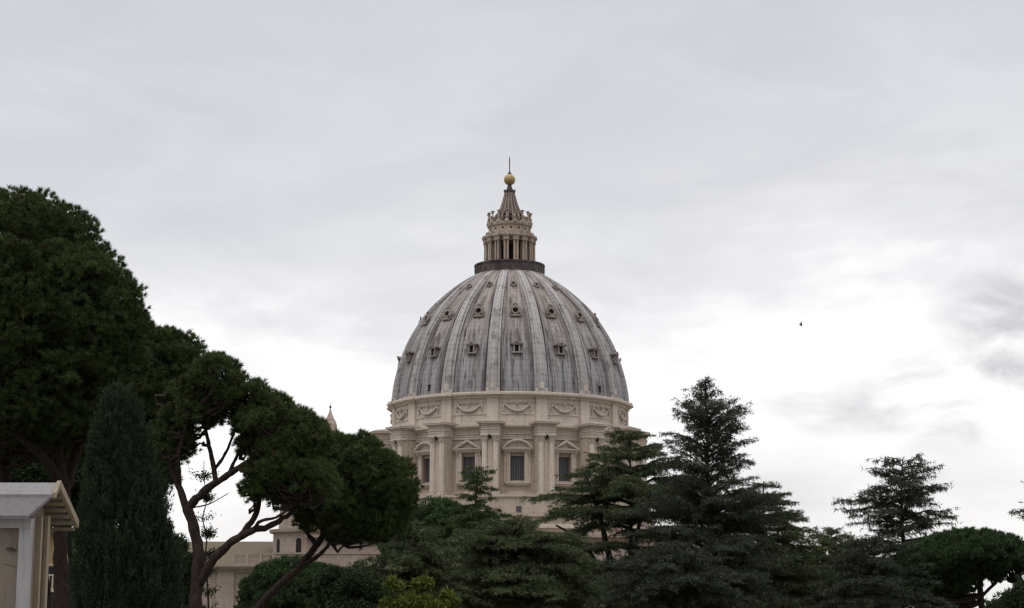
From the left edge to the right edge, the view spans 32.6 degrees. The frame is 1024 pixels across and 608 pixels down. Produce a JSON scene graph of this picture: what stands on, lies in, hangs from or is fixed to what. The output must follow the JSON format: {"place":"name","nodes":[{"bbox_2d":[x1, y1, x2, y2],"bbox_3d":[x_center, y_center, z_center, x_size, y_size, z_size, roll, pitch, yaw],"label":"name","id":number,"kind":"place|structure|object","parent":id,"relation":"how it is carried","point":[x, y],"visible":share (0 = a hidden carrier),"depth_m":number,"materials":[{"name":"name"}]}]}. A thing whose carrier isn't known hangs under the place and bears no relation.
{"place":"outdoors","nodes":[
{"label":"outdoors","id":0,"kind":"place"},
{"bbox_2d":[0,481,78,607],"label":"kiosk","id":1,"kind":"object","parent":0,"point":[30,513],"visible":1,"depth_m":16.02,"materials":[{"name":"white paint"}]},
{"bbox_2d":[188,468,222,607],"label":"tree","id":2,"kind":"object","parent":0,"point":[207,533],"visible":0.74,"depth_m":57.98,"materials":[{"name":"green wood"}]},
{"bbox_2d":[0,0,1023,607],"label":"sky","id":3,"kind":"structure","parent":0,"point":[292,185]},
{"bbox_3d":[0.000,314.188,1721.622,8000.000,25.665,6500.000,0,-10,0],"label":"ground","id":4,"kind":"structure","parent":0,"visible":0},
{"bbox_2d":[0,438,80,482],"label":"stone pine","id":5,"kind":"object","parent":4,"relation":"on","point":[6,465],"visible":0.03,"depth_m":71.56,"materials":[{"name":"green plant"}]},
{"bbox_2d":[48,531,78,607],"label":"ochre house","id":6,"kind":"structure","parent":4,"relation":"on","point":[51,569],"depth_m":128.60,"materials":[{"name":"paint"}]},
{"bbox_2d":[48,564,53,587],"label":"window","id":7,"kind":"structure","parent":6,"relation":"in","point":[51,570],"depth_m":128.47,"materials":[{"name":"paint"}]},
{"bbox_2d":[0,184,158,607],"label":"stone pine","id":8,"kind":"object","parent":4,"relation":"on","point":[72,344],"visible":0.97,"depth_m":58.63,"materials":[{"name":"green plant"}]},
{"bbox_2d":[10,447,181,607],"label":"tree","id":9,"kind":"object","parent":4,"relation":"on","point":[33,472],"visible":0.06,"depth_m":85.43,"materials":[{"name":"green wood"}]},
{"bbox_2d":[65,377,189,607],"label":"cypress","id":10,"kind":"object","parent":4,"relation":"on","point":[124,563],"visible":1,"depth_m":45.98,"materials":[{"name":"green plant"}]},
{"bbox_2d":[77,322,207,488],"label":"stone pine","id":11,"kind":"object","parent":4,"relation":"on","point":[176,352],"visible":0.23,"depth_m":65.23,"materials":[{"name":"green plant"}]},
{"bbox_2d":[165,532,203,607],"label":"evergreen bush","id":12,"kind":"object","parent":4,"relation":"on","point":[187,573],"visible":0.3,"depth_m":60.78,"materials":[{"name":"green plant"}]},
{"bbox_2d":[149,349,344,607],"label":"stone pine","id":13,"kind":"object","parent":4,"relation":"on","point":[282,442],"visible":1,"depth_m":55.30,"materials":[{"name":"green plant"}]},
{"bbox_2d":[233,554,332,607],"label":"bush","id":14,"kind":"object","parent":4,"relation":"on","point":[259,582],"visible":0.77,"depth_m":81.47,"materials":[{"name":"green plant"}]},
{"bbox_2d":[253,427,424,607],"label":"stone pine","id":15,"kind":"object","parent":4,"relation":"on","point":[377,501],"visible":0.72,"depth_m":60.47,"materials":[{"name":"green plant"}]},
{"bbox_2d":[311,560,394,607],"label":"evergreen bush","id":16,"kind":"object","parent":4,"relation":"on","point":[356,585],"visible":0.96,"depth_m":76.00,"materials":[{"name":"green plant"}]},
{"bbox_2d":[377,574,461,607],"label":"yellow shrub","id":17,"kind":"object","parent":4,"relation":"on","point":[447,598],"visible":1,"depth_m":56.97,"materials":[{"name":"green plant"}]},
{"bbox_2d":[348,518,498,607],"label":"cedar","id":18,"kind":"object","parent":4,"relation":"on","point":[417,558],"visible":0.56,"depth_m":89.96,"materials":[{"name":"green plant"}]},
{"bbox_2d":[376,493,497,560],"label":"holm oak","id":19,"kind":"object","parent":4,"relation":"on","point":[434,511],"visible":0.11,"depth_m":147.29,"materials":[{"name":"green plant"}]},
{"bbox_2d":[182,156,733,607],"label":"domed basilica","id":20,"kind":"structure","parent":4,"relation":"on","point":[510,368],"depth_m":347.13,"materials":[{"name":"stone"}]},
{"bbox_2d":[413,442,429,487],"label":"window","id":21,"kind":"structure","parent":20,"relation":"in","point":[422,450],"depth_m":348.10,"materials":[{"name":"stone"}]},
{"bbox_2d":[453,439,481,485],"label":"window","id":22,"kind":"structure","parent":20,"relation":"in","point":[468,453],"depth_m":342.71,"materials":[{"name":"stone"}]},
{"bbox_2d":[502,438,532,485],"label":"window","id":23,"kind":"structure","parent":20,"relation":"in","point":[517,451],"depth_m":341.20,"materials":[{"name":"stone"}]},
{"bbox_2d":[516,506,520,511],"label":"base window","id":24,"kind":"structure","parent":20,"relation":"in","point":[518,508],"depth_m":335.18,"materials":[{"name":"grey glass"}]},
{"bbox_2d":[554,440,579,486],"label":"window","id":25,"kind":"structure","parent":20,"relation":"in","point":[565,452],"depth_m":343.96,"materials":[{"name":"stone"}]},
{"bbox_2d":[603,443,610,475],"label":"window","id":26,"kind":"structure","parent":20,"relation":"in","point":[606,444],"depth_m":350.32,"materials":[{"name":"stone"}]},
{"bbox_2d":[408,465,526,607],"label":"cedar","id":27,"kind":"object","parent":4,"relation":"on","point":[460,519],"visible":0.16,"depth_m":117.08,"materials":[{"name":"green plant"}]},
{"bbox_2d":[432,513,632,607],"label":"cedar","id":28,"kind":"object","parent":4,"relation":"on","point":[549,576],"visible":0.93,"depth_m":92.89,"materials":[{"name":"green plant"}]},
{"bbox_2d":[570,546,659,603],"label":"holm oak","id":29,"kind":"object","parent":4,"relation":"on","point":[584,568],"visible":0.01,"depth_m":128.60,"materials":[{"name":"green plant"}]},
{"bbox_2d":[519,426,739,607],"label":"cedar","id":30,"kind":"object","parent":4,"relation":"on","point":[630,485],"visible":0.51,"depth_m":106.52,"materials":[{"name":"green plant"}]},
{"bbox_2d":[582,539,768,607],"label":"cedar","id":31,"kind":"object","parent":4,"relation":"on","point":[681,584],"visible":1,"depth_m":85.88,"materials":[{"name":"green plant"}]},
{"bbox_2d":[607,376,809,607],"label":"cedar","id":32,"kind":"object","parent":4,"relation":"on","point":[696,520],"visible":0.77,"depth_m":96.84,"materials":[{"name":"green plant"}]},
{"bbox_2d":[698,480,841,607],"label":"cedar","id":33,"kind":"object","parent":4,"relation":"on","point":[797,582],"visible":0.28,"depth_m":109.70,"materials":[{"name":"green plant"}]},
{"bbox_2d":[719,558,821,603],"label":"holm oak","id":34,"kind":"object","parent":4,"relation":"on","point":[795,563],"depth_m":134.66,"materials":[{"name":"green plant"}]},
{"bbox_2d":[773,526,870,607],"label":"cedar","id":35,"kind":"object","parent":4,"relation":"on","point":[826,539],"visible":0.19,"depth_m":122.89,"materials":[{"name":"green plant"}]},
{"bbox_2d":[788,532,957,607],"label":"cedar","id":36,"kind":"object","parent":4,"relation":"on","point":[873,594],"visible":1,"depth_m":92.41,"materials":[{"name":"green plant"}]},
{"bbox_2d":[816,452,987,607],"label":"cedar","id":37,"kind":"object","parent":4,"relation":"on","point":[908,496],"visible":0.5,"depth_m":103.84,"materials":[{"name":"green plant"}]},
{"bbox_2d":[886,525,1023,607],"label":"stone pine","id":38,"kind":"object","parent":4,"relation":"on","point":[965,560],"visible":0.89,"depth_m":97.42,"materials":[{"name":"green plant"}]},
{"bbox_2d":[984,577,1023,607],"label":"evergreen bush","id":39,"kind":"object","parent":4,"relation":"on","point":[1013,597],"visible":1,"depth_m":68.72,"materials":[{"name":"green plant"}]},
{"bbox_2d":[1007,481,1023,577],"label":"cedar","id":40,"kind":"object","parent":4,"relation":"on","point":[1012,511],"visible":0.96,"depth_m":90.99,"materials":[{"name":"green plant"}]}
]}

